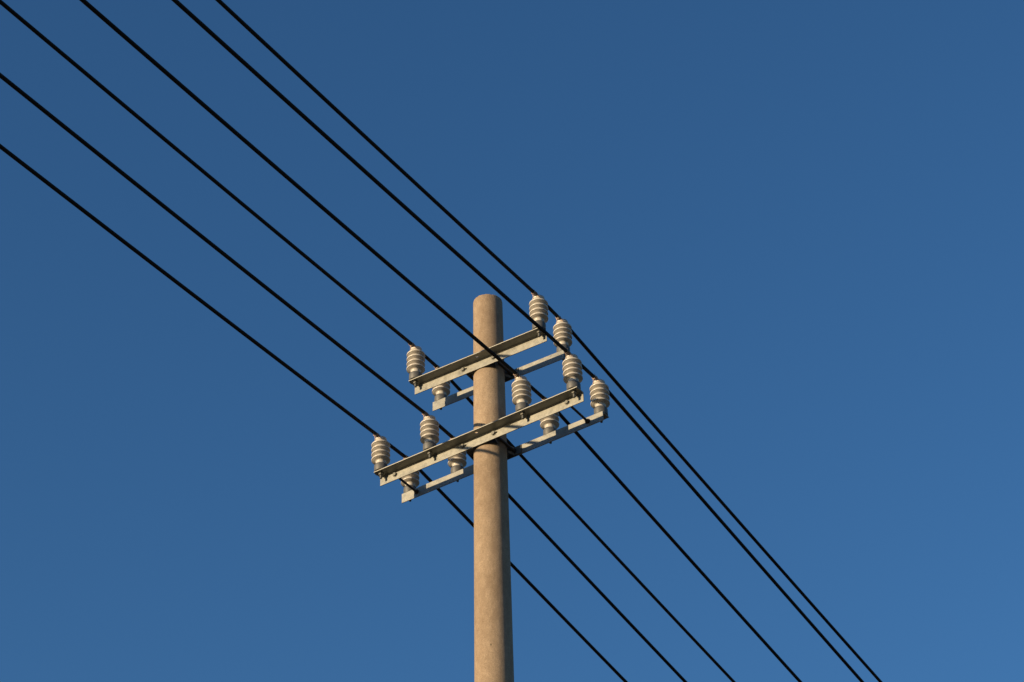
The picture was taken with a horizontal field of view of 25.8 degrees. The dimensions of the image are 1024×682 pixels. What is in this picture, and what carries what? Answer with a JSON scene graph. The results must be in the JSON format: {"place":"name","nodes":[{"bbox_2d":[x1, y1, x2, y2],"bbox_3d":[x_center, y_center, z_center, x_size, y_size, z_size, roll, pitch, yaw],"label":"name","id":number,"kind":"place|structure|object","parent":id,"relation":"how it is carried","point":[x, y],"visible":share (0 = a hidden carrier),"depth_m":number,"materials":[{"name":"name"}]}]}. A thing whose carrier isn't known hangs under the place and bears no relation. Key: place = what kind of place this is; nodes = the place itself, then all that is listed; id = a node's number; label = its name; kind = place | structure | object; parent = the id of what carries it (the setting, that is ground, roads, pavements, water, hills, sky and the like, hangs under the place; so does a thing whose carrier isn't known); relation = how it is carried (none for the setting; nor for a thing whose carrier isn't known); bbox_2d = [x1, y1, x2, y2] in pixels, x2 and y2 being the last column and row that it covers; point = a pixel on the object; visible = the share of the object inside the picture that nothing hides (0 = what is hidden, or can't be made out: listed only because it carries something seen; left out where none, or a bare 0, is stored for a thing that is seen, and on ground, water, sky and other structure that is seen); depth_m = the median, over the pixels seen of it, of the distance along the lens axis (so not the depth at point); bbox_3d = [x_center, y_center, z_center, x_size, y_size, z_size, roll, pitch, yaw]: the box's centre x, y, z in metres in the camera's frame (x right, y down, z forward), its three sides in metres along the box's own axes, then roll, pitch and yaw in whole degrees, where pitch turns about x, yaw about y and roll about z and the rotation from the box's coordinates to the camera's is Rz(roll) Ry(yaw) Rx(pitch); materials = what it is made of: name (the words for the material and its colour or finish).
{"place":"outdoors","nodes":[
{"label":"outdoors","id":0,"kind":"place"},
{"bbox_2d":[0,0,1023,681],"label":"sky","id":1,"kind":"structure","parent":0,"point":[791,232],"materials":[{"name":"blue"}]},
{"bbox_3d":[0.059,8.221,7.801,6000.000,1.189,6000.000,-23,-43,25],"label":"ground","id":2,"kind":"structure","parent":0,"visible":0},
{"bbox_2d":[374,294,608,681],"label":"utility pole","id":3,"kind":"object","parent":2,"relation":"on","point":[487,447],"visible":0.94,"depth_m":13.65,"materials":[{"name":"concrete"}]},
{"bbox_2d":[371,433,389,478],"bbox_3d":[-0.827,0.733,14.082,0.121,0.328,0.121,10,-40,-14],"label":"insulator","id":4,"kind":"object","parent":3,"relation":"attached to","point":[380,450],"visible":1,"depth_m":14.06,"materials":[{"name":"ceramic"}]},
{"bbox_2d":[0,144,627,681],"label":"overhead cable","id":5,"kind":"object","parent":4,"relation":"attached to","point":[242,332],"visible":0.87,"depth_m":13.27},
{"bbox_2d":[401,455,419,501],"bbox_3d":[-0.651,0.888,14.284,0.120,0.329,0.120,10,-40,-14],"label":"insulator","id":6,"kind":"object","parent":3,"relation":"attached to","point":[412,479],"visible":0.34,"depth_m":14.24,"materials":[{"name":"ceramic"}]},
{"bbox_2d":[406,342,424,387],"bbox_3d":[-0.618,0.165,14.353,0.120,0.328,0.120,6,-39,-9],"label":"insulator","id":7,"kind":"object","parent":3,"relation":"attached to","point":[415,361],"visible":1,"depth_m":14.33,"materials":[{"name":"ceramic"}]},
{"bbox_2d":[420,413,438,458],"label":"insulator","id":8,"kind":"object","parent":3,"relation":"attached to","point":[429,430],"visible":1,"depth_m":13.90,"materials":[{"name":"ceramic"}]},
{"bbox_2d":[0,73,686,681],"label":"overhead cable","id":9,"kind":"object","parent":8,"relation":"attached to","point":[256,279],"visible":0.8,"depth_m":12.94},
{"bbox_2d":[432,365,449,409],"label":"insulator","id":10,"kind":"object","parent":3,"relation":"attached to","point":[441,391],"visible":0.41,"depth_m":14.50,"materials":[{"name":"ceramic"}]},
{"bbox_2d":[0,0,735,681],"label":"overhead cable","id":11,"kind":"object","parent":10,"relation":"attached to","point":[238,200],"visible":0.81,"depth_m":13.57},
{"bbox_2d":[448,436,466,481],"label":"insulator","id":12,"kind":"object","parent":3,"relation":"attached to","point":[457,462],"visible":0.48,"depth_m":14.09,"materials":[{"name":"ceramic"}]},
{"bbox_2d":[512,372,531,418],"bbox_3d":[0.060,0.345,13.638,0.121,0.328,0.121,10,-40,-14],"label":"insulator","id":13,"kind":"object","parent":3,"relation":"attached to","point":[521,392],"visible":1,"depth_m":13.62,"materials":[{"name":"ceramic"}]},
{"bbox_2d":[79,0,801,681],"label":"overhead cable","id":14,"kind":"object","parent":13,"relation":"attached to","point":[355,236],"visible":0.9,"depth_m":12.77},
{"bbox_2d":[529,290,547,336],"bbox_3d":[0.168,-0.157,13.960,0.121,0.329,0.121,12,-40,-16],"label":"insulator","id":15,"kind":"object","parent":3,"relation":"attached to","point":[538,309],"visible":0.91,"depth_m":13.94,"materials":[{"name":"ceramic"}]},
{"bbox_2d":[540,396,558,443],"bbox_3d":[0.233,0.499,13.843,0.120,0.333,0.120,10,-40,-14],"label":"insulator","id":16,"kind":"object","parent":3,"relation":"attached to","point":[549,424],"visible":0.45,"depth_m":13.80,"materials":[{"name":"ceramic"}]},
{"bbox_2d":[553,316,571,360],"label":"insulator","id":17,"kind":"object","parent":3,"relation":"attached to","point":[562,332],"visible":0.92,"depth_m":14.14,"materials":[{"name":"ceramic"}]},
{"bbox_2d":[215,0,881,681],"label":"overhead cable","id":18,"kind":"object","parent":17,"relation":"attached to","point":[445,210],"visible":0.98,"depth_m":13.91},
{"bbox_2d":[562,348,582,397],"bbox_3d":[0.367,0.210,13.484,0.120,0.329,0.121,10,-40,-14],"label":"insulator","id":19,"kind":"object","parent":3,"relation":"attached to","point":[572,370],"visible":1,"depth_m":13.46,"materials":[{"name":"ceramic"}]},
{"bbox_2d":[172,0,863,681],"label":"overhead cable","id":20,"kind":"object","parent":19,"relation":"attached to","point":[420,220],"visible":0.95,"depth_m":12.87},
{"bbox_2d":[590,375,609,422],"bbox_3d":[0.539,0.366,13.688,0.120,0.328,0.120,15,-41,-20],"label":"insulator","id":21,"kind":"object","parent":3,"relation":"attached to","point":[599,395],"visible":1,"depth_m":13.67,"materials":[{"name":"ceramic"}]}
]}

